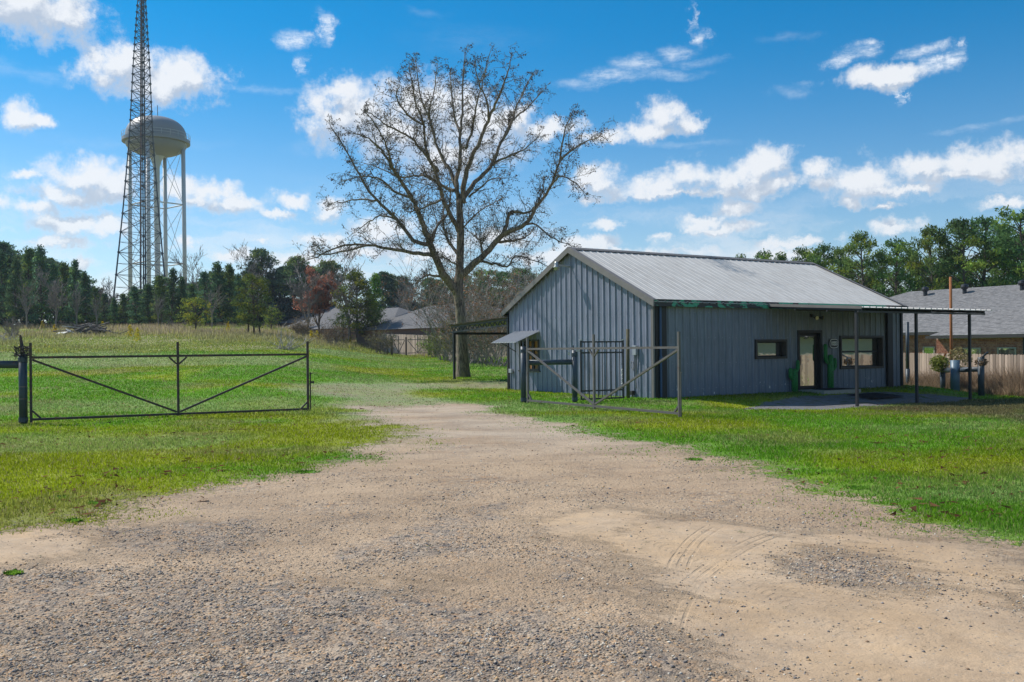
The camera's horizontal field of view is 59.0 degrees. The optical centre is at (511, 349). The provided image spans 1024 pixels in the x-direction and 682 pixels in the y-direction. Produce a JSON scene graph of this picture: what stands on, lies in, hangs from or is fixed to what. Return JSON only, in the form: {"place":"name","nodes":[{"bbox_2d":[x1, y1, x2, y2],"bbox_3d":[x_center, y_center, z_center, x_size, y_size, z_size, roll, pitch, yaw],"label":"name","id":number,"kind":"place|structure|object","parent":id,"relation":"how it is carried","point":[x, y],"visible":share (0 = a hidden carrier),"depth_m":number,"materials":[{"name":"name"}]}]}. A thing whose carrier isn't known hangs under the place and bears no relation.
{"place":"outdoors","nodes":[
{"label":"outdoors","id":0,"kind":"place"},
{"bbox_2d":[0,326,1023,681],"bbox_3d":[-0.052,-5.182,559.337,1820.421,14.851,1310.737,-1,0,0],"label":"ground","id":1,"kind":"structure","parent":0,"point":[984,642],"depth_m":6.80,"materials":[{"name":"gravel"}]},
{"bbox_2d":[0,250,18,324],"label":"pine tree","id":2,"kind":"object","parent":1,"relation":"on","point":[4,270],"visible":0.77,"depth_m":113.41,"materials":[{"name":"green plant"}]},
{"bbox_2d":[0,240,19,313],"label":"pine tree","id":3,"kind":"object","parent":1,"relation":"on","point":[7,247],"visible":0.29,"depth_m":128.30,"materials":[{"name":"green plant"}]},
{"bbox_2d":[1,316,23,336],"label":"shrub","id":4,"kind":"object","parent":1,"relation":"on","point":[13,328],"visible":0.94,"depth_m":77.73,"materials":[{"name":"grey plant"}]},
{"bbox_2d":[2,257,29,321],"label":"pine tree","id":5,"kind":"object","parent":1,"relation":"on","point":[13,277],"visible":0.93,"depth_m":109.89,"materials":[{"name":"green plant"}]},
{"bbox_2d":[0,335,33,423],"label":"pipe post","id":6,"kind":"object","parent":1,"relation":"on","point":[20,364],"visible":0.98,"depth_m":20.13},
{"bbox_2d":[29,341,313,422],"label":"swing gate","id":7,"kind":"structure","parent":6,"relation":"attached to","point":[177,413],"depth_m":21.49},
{"bbox_2d":[6,246,46,316],"label":"pine tree","id":8,"kind":"object","parent":1,"relation":"on","point":[28,256],"visible":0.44,"depth_m":115.03,"materials":[{"name":"green plant"}]},
{"bbox_2d":[12,277,48,326],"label":"bare sapling","id":9,"kind":"object","parent":1,"relation":"on","point":[25,304],"visible":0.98,"depth_m":106.50,"materials":[{"name":"grey plant"}]},
{"bbox_2d":[25,244,58,324],"label":"pine tree","id":10,"kind":"object","parent":1,"relation":"on","point":[40,253],"visible":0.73,"depth_m":110.27,"materials":[{"name":"green plant"}]},
{"bbox_2d":[32,263,67,327],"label":"bare tree","id":11,"kind":"object","parent":1,"relation":"on","point":[53,298],"visible":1,"depth_m":105.55,"materials":[{"name":"grey plant"}]},
{"bbox_2d":[39,262,67,321],"label":"pine tree","id":12,"kind":"object","parent":1,"relation":"on","point":[54,274],"visible":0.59,"depth_m":109.73,"materials":[{"name":"green plant"}]},
{"bbox_2d":[57,261,72,318],"label":"pine tree","id":13,"kind":"object","parent":1,"relation":"on","point":[63,268],"visible":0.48,"depth_m":115.38,"materials":[{"name":"green plant"}]},
{"bbox_2d":[62,259,83,324],"label":"pine tree","id":14,"kind":"object","parent":1,"relation":"on","point":[75,271],"visible":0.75,"depth_m":110.89,"materials":[{"name":"green plant"}]},
{"bbox_2d":[60,276,85,323],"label":"bare sapling","id":15,"kind":"object","parent":1,"relation":"on","point":[76,306],"visible":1,"depth_m":107.26,"materials":[{"name":"grey plant"}]},
{"bbox_2d":[71,270,100,322],"label":"pine tree","id":16,"kind":"object","parent":1,"relation":"on","point":[85,286],"visible":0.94,"depth_m":109.88,"materials":[{"name":"green plant"}]},
{"bbox_2d":[53,322,125,334],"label":"debris pile","id":17,"kind":"object","parent":1,"relation":"on","point":[94,328],"visible":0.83,"depth_m":81.31,"materials":[{"name":"brown wood"}]},
{"bbox_2d":[86,286,102,321],"label":"pine tree","id":18,"kind":"object","parent":1,"relation":"on","point":[96,296],"visible":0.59,"depth_m":111.89,"materials":[{"name":"green plant"}]},
{"bbox_2d":[95,293,110,324],"label":"pine tree","id":19,"kind":"object","parent":1,"relation":"on","point":[103,299],"visible":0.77,"depth_m":116.13,"materials":[{"name":"green plant"}]},
{"bbox_2d":[90,276,131,305],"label":"bare tree","id":20,"kind":"object","parent":1,"relation":"on","point":[103,289],"visible":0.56,"depth_m":125.41,"materials":[{"name":"grey plant"}]},
{"bbox_2d":[105,297,123,323],"label":"pine tree","id":21,"kind":"object","parent":1,"relation":"on","point":[114,312],"visible":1,"depth_m":112.86,"materials":[{"name":"green plant"}]},
{"bbox_2d":[113,293,133,322],"label":"pine tree","id":22,"kind":"object","parent":1,"relation":"on","point":[123,303],"visible":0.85,"depth_m":116.03,"materials":[{"name":"green plant"}]},
{"bbox_2d":[126,286,148,324],"label":"pine tree","id":23,"kind":"object","parent":1,"relation":"on","point":[132,311],"visible":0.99,"depth_m":112.27,"materials":[{"name":"green plant"}]},
{"bbox_2d":[113,0,165,303],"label":"lattice mast","id":24,"kind":"object","parent":1,"relation":"on","point":[142,173],"visible":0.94,"depth_m":137.65,"materials":[{"name":"metal"}]},
{"bbox_2d":[0,292,278,325],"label":"wood","id":25,"kind":"object","parent":1,"relation":"on","point":[126,322],"visible":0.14,"depth_m":119.12,"materials":[{"name":"plant"}]},
{"bbox_2d":[136,283,160,323],"label":"pine tree","id":26,"kind":"object","parent":1,"relation":"on","point":[147,293],"visible":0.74,"depth_m":114.96,"materials":[{"name":"green plant"}]},
{"bbox_2d":[121,105,189,296],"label":"water tower","id":27,"kind":"structure","parent":1,"relation":"on","point":[170,138],"depth_m":164.31,"materials":[{"name":"metal"}]},
{"bbox_2d":[149,274,176,321],"label":"pine tree","id":28,"kind":"object","parent":1,"relation":"on","point":[160,290],"visible":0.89,"depth_m":108.75,"materials":[{"name":"green plant"}]},
{"bbox_2d":[159,267,184,323],"label":"pine tree","id":29,"kind":"object","parent":1,"relation":"on","point":[171,284],"visible":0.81,"depth_m":110.96,"materials":[{"name":"green plant"}]},
{"bbox_2d":[170,276,192,321],"label":"pine tree","id":30,"kind":"object","parent":1,"relation":"on","point":[183,291],"visible":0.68,"depth_m":111.97,"materials":[{"name":"green plant"}]},
{"bbox_2d":[165,246,212,308],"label":"bare tree","id":31,"kind":"object","parent":1,"relation":"on","point":[188,271],"visible":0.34,"depth_m":121.79,"materials":[{"name":"grey plant"}]},
{"bbox_2d":[184,283,201,321],"label":"pine tree","id":32,"kind":"object","parent":1,"relation":"on","point":[191,289],"visible":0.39,"depth_m":116.84,"materials":[{"name":"green plant"}]},
{"bbox_2d":[175,297,212,329],"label":"shrub","id":33,"kind":"object","parent":1,"relation":"on","point":[190,305],"visible":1,"depth_m":84.80,"materials":[{"name":"green plant"}]},
{"bbox_2d":[190,271,220,324],"label":"pine tree","id":34,"kind":"object","parent":1,"relation":"on","point":[204,277],"visible":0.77,"depth_m":110.42,"materials":[{"name":"green plant"}]},
{"bbox_2d":[202,278,228,326],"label":"bare sapling","id":35,"kind":"object","parent":1,"relation":"on","point":[212,295],"visible":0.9,"depth_m":105.56,"materials":[{"name":"grey plant"}]},
{"bbox_2d":[207,261,234,320],"label":"pine tree","id":36,"kind":"object","parent":1,"relation":"on","point":[218,279],"visible":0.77,"depth_m":112.90,"materials":[{"name":"green plant"}]},
{"bbox_2d":[0,322,445,357],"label":"field grass","id":37,"kind":"structure","parent":1,"relation":"on","point":[236,336],"depth_m":75.98,"materials":[{"name":"plant"}]},
{"bbox_2d":[220,263,240,317],"label":"pine tree","id":38,"kind":"object","parent":1,"relation":"on","point":[229,269],"visible":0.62,"depth_m":114.61,"materials":[{"name":"green plant"}]},
{"bbox_2d":[230,273,250,323],"label":"pine tree","id":39,"kind":"object","parent":1,"relation":"on","point":[237,281],"visible":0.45,"depth_m":112.64,"materials":[{"name":"green plant"}]},
{"bbox_2d":[223,271,274,333],"label":"tree","id":40,"kind":"object","parent":1,"relation":"on","point":[244,307],"visible":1,"depth_m":81.43,"materials":[{"name":"green plant"}]},
{"bbox_2d":[223,238,276,302],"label":"bare tree","id":41,"kind":"object","parent":1,"relation":"on","point":[244,257],"visible":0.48,"depth_m":144.88,"materials":[{"name":"grey plant"}]},
{"bbox_2d":[236,247,283,298],"label":"tree","id":42,"kind":"object","parent":1,"relation":"on","point":[263,255],"visible":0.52,"depth_m":148.95,"materials":[{"name":"green plant"}]},
{"bbox_2d":[261,301,284,328],"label":"shrub","id":43,"kind":"object","parent":1,"relation":"on","point":[276,313],"visible":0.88,"depth_m":93.40,"materials":[{"name":"green plant"}]},
{"bbox_2d":[263,270,287,298],"label":"pine tree","id":44,"kind":"object","parent":1,"relation":"on","point":[270,275],"visible":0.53,"depth_m":149.53,"materials":[{"name":"green plant"}]},
{"bbox_2d":[264,323,314,349],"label":"dead branches","id":45,"kind":"object","parent":1,"relation":"on","point":[290,344],"visible":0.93,"depth_m":59.34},
{"bbox_2d":[274,256,311,312],"label":"tree","id":46,"kind":"object","parent":1,"relation":"on","point":[289,266],"visible":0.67,"depth_m":147.32,"materials":[{"name":"green plant"}]},
{"bbox_2d":[286,309,316,335],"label":"shrub","id":47,"kind":"object","parent":1,"relation":"on","point":[302,329],"visible":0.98,"depth_m":87.87,"materials":[{"name":"grey plant"}]},
{"bbox_2d":[282,258,333,334],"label":"bare tree","id":48,"kind":"object","parent":1,"relation":"on","point":[301,299],"visible":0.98,"depth_m":95.88,"materials":[{"name":"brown plant"}]},
{"bbox_2d":[275,306,341,326],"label":"house","id":49,"kind":"structure","parent":1,"relation":"on","point":[289,321],"depth_m":145.02,"materials":[{"name":"brick"}]},
{"bbox_2d":[292,265,341,335],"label":"brown leaved tree","id":50,"kind":"object","parent":1,"relation":"on","point":[326,303],"visible":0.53,"depth_m":97.79,"materials":[{"name":"plant"}]},
{"bbox_2d":[303,259,339,294],"label":"tree","id":51,"kind":"object","parent":1,"relation":"on","point":[327,269],"visible":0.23,"depth_m":148.91,"materials":[{"name":"green plant"}]},
{"bbox_2d":[314,320,349,344],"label":"shrub","id":52,"kind":"object","parent":1,"relation":"on","point":[328,335],"visible":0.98,"depth_m":83.55,"materials":[{"name":"grey plant"}]},
{"bbox_2d":[287,307,378,330],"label":"house","id":53,"kind":"structure","parent":1,"relation":"on","point":[329,315],"depth_m":125.93,"materials":[{"name":"brick"}]},
{"bbox_2d":[327,312,356,341],"label":"pine tree","id":54,"kind":"object","parent":1,"relation":"on","point":[337,318],"visible":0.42,"depth_m":97.00,"materials":[{"name":"green plant"}]},
{"bbox_2d":[318,246,370,342],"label":"bare tree","id":55,"kind":"object","parent":1,"relation":"on","point":[345,299],"visible":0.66,"depth_m":94.52,"materials":[{"name":"plant"}]},
{"bbox_2d":[329,269,386,338],"label":"pine tree","id":56,"kind":"object","parent":1,"relation":"on","point":[361,283],"visible":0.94,"depth_m":94.10,"materials":[{"name":"green plant"}]},
{"bbox_2d":[312,306,411,341],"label":"house","id":57,"kind":"structure","parent":1,"relation":"on","point":[393,312],"depth_m":106.14,"materials":[{"name":"brick"}]},
{"bbox_2d":[351,296,386,335],"label":"pine tree","id":58,"kind":"object","parent":1,"relation":"on","point":[365,332],"visible":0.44,"depth_m":95.72,"materials":[{"name":"green plant"}]},
{"bbox_2d":[360,272,384,322],"label":"pine tree","id":59,"kind":"object","parent":1,"relation":"on","point":[375,280],"visible":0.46,"depth_m":98.37,"materials":[{"name":"green plant"}]},
{"bbox_2d":[361,322,401,353],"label":"shrub","id":60,"kind":"object","parent":1,"relation":"on","point":[379,341],"visible":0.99,"depth_m":81.74,"materials":[{"name":"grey plant"}]},
{"bbox_2d":[364,271,400,306],"label":"pine tree","id":61,"kind":"object","parent":1,"relation":"on","point":[384,288],"visible":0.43,"depth_m":148.91,"materials":[{"name":"green plant"}]},
{"bbox_2d":[254,296,512,325],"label":"wood","id":62,"kind":"object","parent":1,"relation":"on","point":[285,305],"visible":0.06,"depth_m":147.02,"materials":[{"name":"plant"}]},
{"bbox_2d":[384,274,416,308],"label":"pine tree","id":63,"kind":"object","parent":1,"relation":"on","point":[394,291],"visible":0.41,"depth_m":148.75,"materials":[{"name":"green plant"}]},
{"bbox_2d":[395,269,426,310],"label":"bare tree","id":64,"kind":"object","parent":1,"relation":"on","point":[408,294],"visible":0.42,"depth_m":117.58,"materials":[{"name":"grey plant"}]},
{"bbox_2d":[386,336,435,354],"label":"double gate","id":65,"kind":"structure","parent":1,"relation":"on","point":[398,350],"depth_m":83.94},
{"bbox_2d":[354,301,505,349],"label":"house","id":66,"kind":"structure","parent":1,"relation":"on","point":[395,324],"depth_m":92.54,"materials":[{"name":"brick"}]},
{"bbox_2d":[408,321,455,360],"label":"shrub","id":67,"kind":"object","parent":1,"relation":"on","point":[435,348],"visible":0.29,"depth_m":65.93,"materials":[{"name":"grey plant"}]},
{"bbox_2d":[424,279,452,304],"label":"pine tree","id":68,"kind":"object","parent":1,"relation":"on","point":[433,288],"visible":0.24,"depth_m":147.58,"materials":[{"name":"green plant"}]},
{"bbox_2d":[381,334,506,356],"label":"wooden fence","id":69,"kind":"object","parent":1,"relation":"on","point":[411,350],"visible":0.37,"depth_m":88.37,"materials":[{"name":"brown wood"}]},
{"bbox_2d":[289,41,617,376],"bbox_3d":[-3.044,-6.724,40.557,13.599,16.190,11.340,-1,0,-6],"label":"bare tree","id":70,"kind":"object","parent":1,"relation":"on","point":[455,286],"visible":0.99,"depth_m":40.47,"materials":[{"name":"grey plant"}]},
{"bbox_2d":[377,205,530,360],"bbox_3d":[-3.892,-4.691,61.704,10.349,11.329,9.924,-1,0,-41],"label":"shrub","id":71,"kind":"object","parent":1,"relation":"on","point":[429,322],"visible":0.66,"depth_m":61.71,"materials":[{"name":"grey plant"}]},
{"bbox_2d":[423,304,502,361],"bbox_3d":[-2.856,-1.042,60.877,5.089,4.084,5.374,-1,0,27],"label":"shrub","id":72,"kind":"object","parent":1,"relation":"on","point":[442,332],"visible":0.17,"depth_m":60.09,"materials":[{"name":"grey plant"}]},
{"bbox_2d":[415,260,515,359],"bbox_3d":[-3.072,-2.753,64.129,8.658,7.418,7.049,-1,0,27],"label":"shrub","id":73,"kind":"object","parent":1,"relation":"on","point":[464,300],"visible":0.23,"depth_m":64.14,"materials":[{"name":"grey plant"}]},
{"bbox_2d":[389,213,546,363],"bbox_3d":[-2.652,-3.851,57.180,9.594,9.804,10.814,-1,0,-21],"label":"shrub","id":74,"kind":"object","parent":1,"relation":"on","point":[481,297],"visible":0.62,"depth_m":57.87,"materials":[{"name":"grey plant"}]},
{"bbox_2d":[419,261,519,359],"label":"shrub","id":75,"kind":"object","parent":1,"relation":"on","point":[482,305],"visible":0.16,"depth_m":66.48,"materials":[{"name":"grey plant"}]},
{"bbox_2d":[432,293,506,361],"bbox_3d":[-3.194,-1.550,60.065,6.012,5.092,5.546,-1,0,33],"label":"shrub","id":76,"kind":"object","parent":1,"relation":"on","point":[451,340],"visible":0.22,"depth_m":59.38,"materials":[{"name":"grey plant"}]},
{"bbox_2d":[443,301,505,364],"bbox_3d":[-1.621,-1.051,55.364,5.226,4.277,6.465,-1,0,-35],"label":"shrub","id":77,"kind":"object","parent":1,"relation":"on","point":[476,344],"visible":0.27,"depth_m":55.86,"materials":[{"name":"grey plant"}]},
{"bbox_2d":[441,289,512,366],"bbox_3d":[-0.956,-1.100,54.277,6.419,5.291,7.184,-1,0,0],"label":"shrub","id":78,"kind":"object","parent":1,"relation":"on","point":[495,344],"visible":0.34,"depth_m":53.70,"materials":[{"name":"grey plant"}]},
{"bbox_2d":[448,317,506,378],"bbox_3d":[2.458,0.150,39.712,9.000,2.950,5.545,-1,0,-32],"label":"carport","id":79,"kind":"object","parent":1,"relation":"on","point":[497,322],"visible":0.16,"depth_m":38.97,"materials":[{"name":"black paint"}]},
{"bbox_2d":[70,410,898,507],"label":"gravel chips","id":80,"kind":"object","parent":1,"relation":"on","point":[583,500],"visible":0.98,"depth_m":10.65,"materials":[{"name":"gravel"}]},
{"bbox_2d":[473,268,511,308],"label":"pine tree","id":81,"kind":"object","parent":1,"relation":"on","point":[499,275],"visible":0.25,"depth_m":146.18,"materials":[{"name":"green plant"}]},
{"bbox_2d":[0,374,1023,517],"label":"fallen leaves","id":82,"kind":"object","parent":1,"relation":"on","point":[114,468],"visible":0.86,"depth_m":11.73,"materials":[{"name":"brown plant"}]},
{"bbox_2d":[0,463,1023,681],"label":"gravel stones","id":83,"kind":"object","parent":1,"relation":"on","point":[266,674],"visible":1,"depth_m":5.20,"materials":[{"name":"gravel"}]},
{"bbox_2d":[504,268,538,300],"label":"pine tree","id":84,"kind":"object","parent":1,"relation":"on","point":[524,270],"visible":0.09,"depth_m":147.53,"materials":[{"name":"green plant"}]},
{"bbox_2d":[520,342,572,402],"bbox_3d":[0.995,0.707,26.035,1.535,1.854,0.176,-1,0,-12],"label":"pipe post","id":85,"kind":"object","parent":1,"relation":"on","point":[537,362],"visible":0.91,"depth_m":25.85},
{"bbox_2d":[568,345,579,401],"bbox_3d":[1.794,0.766,26.200,0.340,1.748,0.175,-1,0,0],"label":"pipe post","id":86,"kind":"object","parent":1,"relation":"on","point":[574,377],"visible":0.9,"depth_m":26.13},
{"bbox_2d":[580,339,623,399],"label":"barred gate","id":87,"kind":"structure","parent":1,"relation":"on","point":[602,352],"depth_m":26.84,"materials":[{"name":"metal"}]},
{"bbox_2d":[526,332,681,416],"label":"swing gate","id":88,"kind":"structure","parent":1,"relation":"on","point":[594,403],"depth_m":22.56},
{"bbox_2d":[626,329,629,398],"bbox_3d":[3.553,0.499,27.700,0.119,2.231,0.109,-1,0,0],"label":"fence post","id":89,"kind":"object","parent":1,"relation":"on","point":[627,363],"visible":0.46,"depth_m":27.66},
{"bbox_2d":[492,247,907,397],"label":"metal building","id":90,"kind":"structure","parent":1,"relation":"on","point":[739,335],"depth_m":30.82,"materials":[{"name":"blue paint"}]},
{"bbox_2d":[518,340,540,371],"bbox_3d":[0.696,0.239,33.451,0.240,1.170,1.430,-1,0,-32],"label":"window","id":91,"kind":"structure","parent":90,"relation":"in","point":[534,343],"depth_m":33.38,"materials":[{"name":"glass"}]},
{"bbox_2d":[755,339,786,358],"bbox_3d":[8.623,0.000,30.329,1.495,0.648,0.250,-1,0,-32],"label":"window","id":92,"kind":"structure","parent":90,"relation":"in","point":[764,348],"depth_m":30.44,"materials":[{"name":"glass"}]},
{"bbox_2d":[800,333,817,388],"bbox_3d":[10.243,0.407,31.318,1.057,1.922,0.121,-1,0,-32],"label":"door","id":93,"kind":"structure","parent":90,"relation":"in","point":[808,341],"depth_m":31.39,"materials":[{"name":"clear glass"}]},
{"bbox_2d":[839,336,883,368],"bbox_3d":[12.624,0.108,32.825,2.420,1.194,0.250,-1,0,-32],"label":"window","id":94,"kind":"structure","parent":90,"relation":"in","point":[871,348],"depth_m":33.03,"materials":[{"name":"clear glass"}]},
{"bbox_2d":[788,360,799,391],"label":"metal cactus","id":95,"kind":"object","parent":1,"relation":"on","point":[793,375],"visible":0.97,"depth_m":30.59,"materials":[{"name":"green paint"}]},
{"bbox_2d":[790,244,823,266],"label":"pine tree","id":96,"kind":"object","parent":1,"relation":"on","point":[800,251],"visible":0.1,"depth_m":89.86,"materials":[{"name":"green plant"}]},
{"bbox_2d":[801,242,850,275],"label":"pine tree","id":97,"kind":"object","parent":1,"relation":"on","point":[817,258],"visible":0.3,"depth_m":87.21,"materials":[{"name":"green plant"}]},
{"bbox_2d":[798,389,860,393],"bbox_3d":[10.815,1.442,30.892,1.900,0.130,1.150,-1,0,-32],"label":"porch step","id":98,"kind":"object","parent":1,"relation":"on","point":[832,391],"depth_m":30.34,"materials":[{"name":"concrete"}]},
{"bbox_2d":[823,344,836,387],"bbox_3d":[11.130,0.652,31.636,0.623,1.673,0.206,-1,0,-32],"label":"metal cactus","id":99,"kind":"object","parent":1,"relation":"on","point":[830,361],"visible":0.96,"depth_m":31.55,"materials":[{"name":"green paint"}]},
{"bbox_2d":[827,246,860,281],"label":"pine tree","id":100,"kind":"object","parent":1,"relation":"on","point":[840,256],"visible":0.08,"depth_m":91.73,"materials":[{"name":"green plant"}]},
{"bbox_2d":[824,230,888,293],"label":"pine tree","id":101,"kind":"object","parent":1,"relation":"on","point":[852,248],"visible":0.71,"depth_m":83.47,"materials":[{"name":"green plant"}]},
{"bbox_2d":[847,393,901,397],"bbox_3d":[12.130,1.540,30.203,1.700,0.028,1.000,-1,4,-35],"label":"rubber mat","id":102,"kind":"object","parent":1,"relation":"on","point":[875,395],"visible":0.97,"depth_m":30.08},
{"bbox_2d":[857,247,901,296],"label":"pine tree","id":103,"kind":"object","parent":1,"relation":"on","point":[887,266],"visible":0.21,"depth_m":89.74,"materials":[{"name":"green plant"}]},
{"bbox_2d":[768,304,993,406],"bbox_3d":[12.356,0.143,30.312,6.960,3.383,3.756,-1,0,-32],"label":"metal canopy","id":104,"kind":"object","parent":1,"relation":"on","point":[844,308],"visible":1,"depth_m":28.69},
{"bbox_2d":[869,236,930,296],"label":"pine tree","id":105,"kind":"object","parent":1,"relation":"on","point":[896,262],"visible":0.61,"depth_m":83.29,"materials":[{"name":"green plant"}]},
{"bbox_2d":[906,322,909,383],"bbox_3d":[16.619,0.341,38.000,0.164,2.976,0.164,-1,0,0],"label":"pipe pole","id":106,"kind":"object","parent":1,"relation":"on","point":[907,352],"visible":0.8,"depth_m":37.94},
{"bbox_2d":[888,248,933,296],"label":"pine tree","id":107,"kind":"object","parent":1,"relation":"on","point":[916,289],"visible":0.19,"depth_m":89.86,"materials":[{"name":"green plant"}]},
{"bbox_2d":[904,223,956,289],"label":"pine tree","id":108,"kind":"object","parent":1,"relation":"on","point":[926,242],"visible":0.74,"depth_m":79.60,"materials":[{"name":"green plant"}]},
{"bbox_2d":[923,237,965,289],"label":"pine tree","id":109,"kind":"object","parent":1,"relation":"on","point":[957,275],"visible":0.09,"depth_m":85.98,"materials":[{"name":"green plant"}]},
{"bbox_2d":[949,277,952,388],"bbox_3d":[16.700,-0.526,34.400,0.099,4.433,0.099,-1,0,0],"label":"rusty pole","id":110,"kind":"object","parent":1,"relation":"on","point":[950,315],"visible":0.66,"depth_m":34.36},
{"bbox_2d":[950,360,959,390],"bbox_3d":[16.658,1.045,34.000,0.320,1.257,0.320,-1,0,0],"label":"pipe bollard","id":111,"kind":"object","parent":1,"relation":"on","point":[954,374],"visible":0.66,"depth_m":33.87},
{"bbox_2d":[889,280,1023,361],"bbox_3d":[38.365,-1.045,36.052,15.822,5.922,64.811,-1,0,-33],"label":"brick house","id":112,"kind":"structure","parent":1,"relation":"on","point":[999,329],"depth_m":50.08,"materials":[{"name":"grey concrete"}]},
{"bbox_2d":[997,347,1016,354],"bbox_3d":[24.172,0.382,44.164,0.100,0.937,0.908,-1,0,-33],"label":"window","id":113,"kind":"structure","parent":112,"relation":"in","point":[1000,350],"depth_m":44.14,"materials":[{"name":"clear glass"}]},
{"bbox_2d":[903,353,1023,378],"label":"wooden fence","id":114,"kind":"object","parent":1,"relation":"on","point":[1006,360],"visible":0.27,"depth_m":35.61,"materials":[{"name":"brown wood"}]},
{"bbox_2d":[903,361,1023,396],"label":"dry brush","id":115,"kind":"object","parent":1,"relation":"on","point":[1009,384],"visible":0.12,"depth_m":34.10,"materials":[{"name":"brown plant"}]},
{"bbox_2d":[940,351,988,395],"bbox_3d":[16.811,0.936,33.743,0.216,1.722,3.921,-1,0,4],"label":"pipe brace","id":116,"kind":"object","parent":1,"relation":"on","point":[980,370],"visible":0.81,"depth_m":32.18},
{"bbox_2d":[929,355,949,371],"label":"vine clump","id":117,"kind":"object","parent":116,"relation":"attached to","point":[938,362],"visible":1,"depth_m":35.38,"materials":[{"name":"green plant"}]},
{"bbox_2d":[947,346,972,366],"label":"vine clump","id":118,"kind":"object","parent":116,"relation":"hanging from","point":[957,357],"visible":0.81,"depth_m":34.16,"materials":[{"name":"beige plant"}]},
{"bbox_2d":[925,216,1009,288],"label":"pine tree","id":119,"kind":"object","parent":1,"relation":"on","point":[953,224],"visible":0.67,"depth_m":77.93,"materials":[{"name":"green plant"}]},
{"bbox_2d":[945,215,1023,288],"label":"pine tree","id":120,"kind":"object","parent":1,"relation":"on","point":[983,222],"visible":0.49,"depth_m":77.61,"materials":[{"name":"green plant"}]},
{"bbox_2d":[976,225,1023,285],"label":"pine tree","id":121,"kind":"object","parent":1,"relation":"on","point":[1003,270],"visible":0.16,"depth_m":81.40,"materials":[{"name":"green plant"}]},
{"bbox_2d":[978,205,1023,286],"label":"pine tree","id":122,"kind":"object","parent":1,"relation":"on","point":[1019,218],"visible":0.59,"depth_m":75.13,"materials":[{"name":"green plant"}]},
{"bbox_2d":[0,347,1023,547],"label":"lawn grass","id":123,"kind":"structure","parent":0,"point":[882,414],"depth_m":16.80,"materials":[{"name":"plant"}]},
{"bbox_2d":[0,0,1023,324],"label":"sky","id":124,"kind":"structure","parent":0,"point":[747,127],"materials":[{"name":"blue"}]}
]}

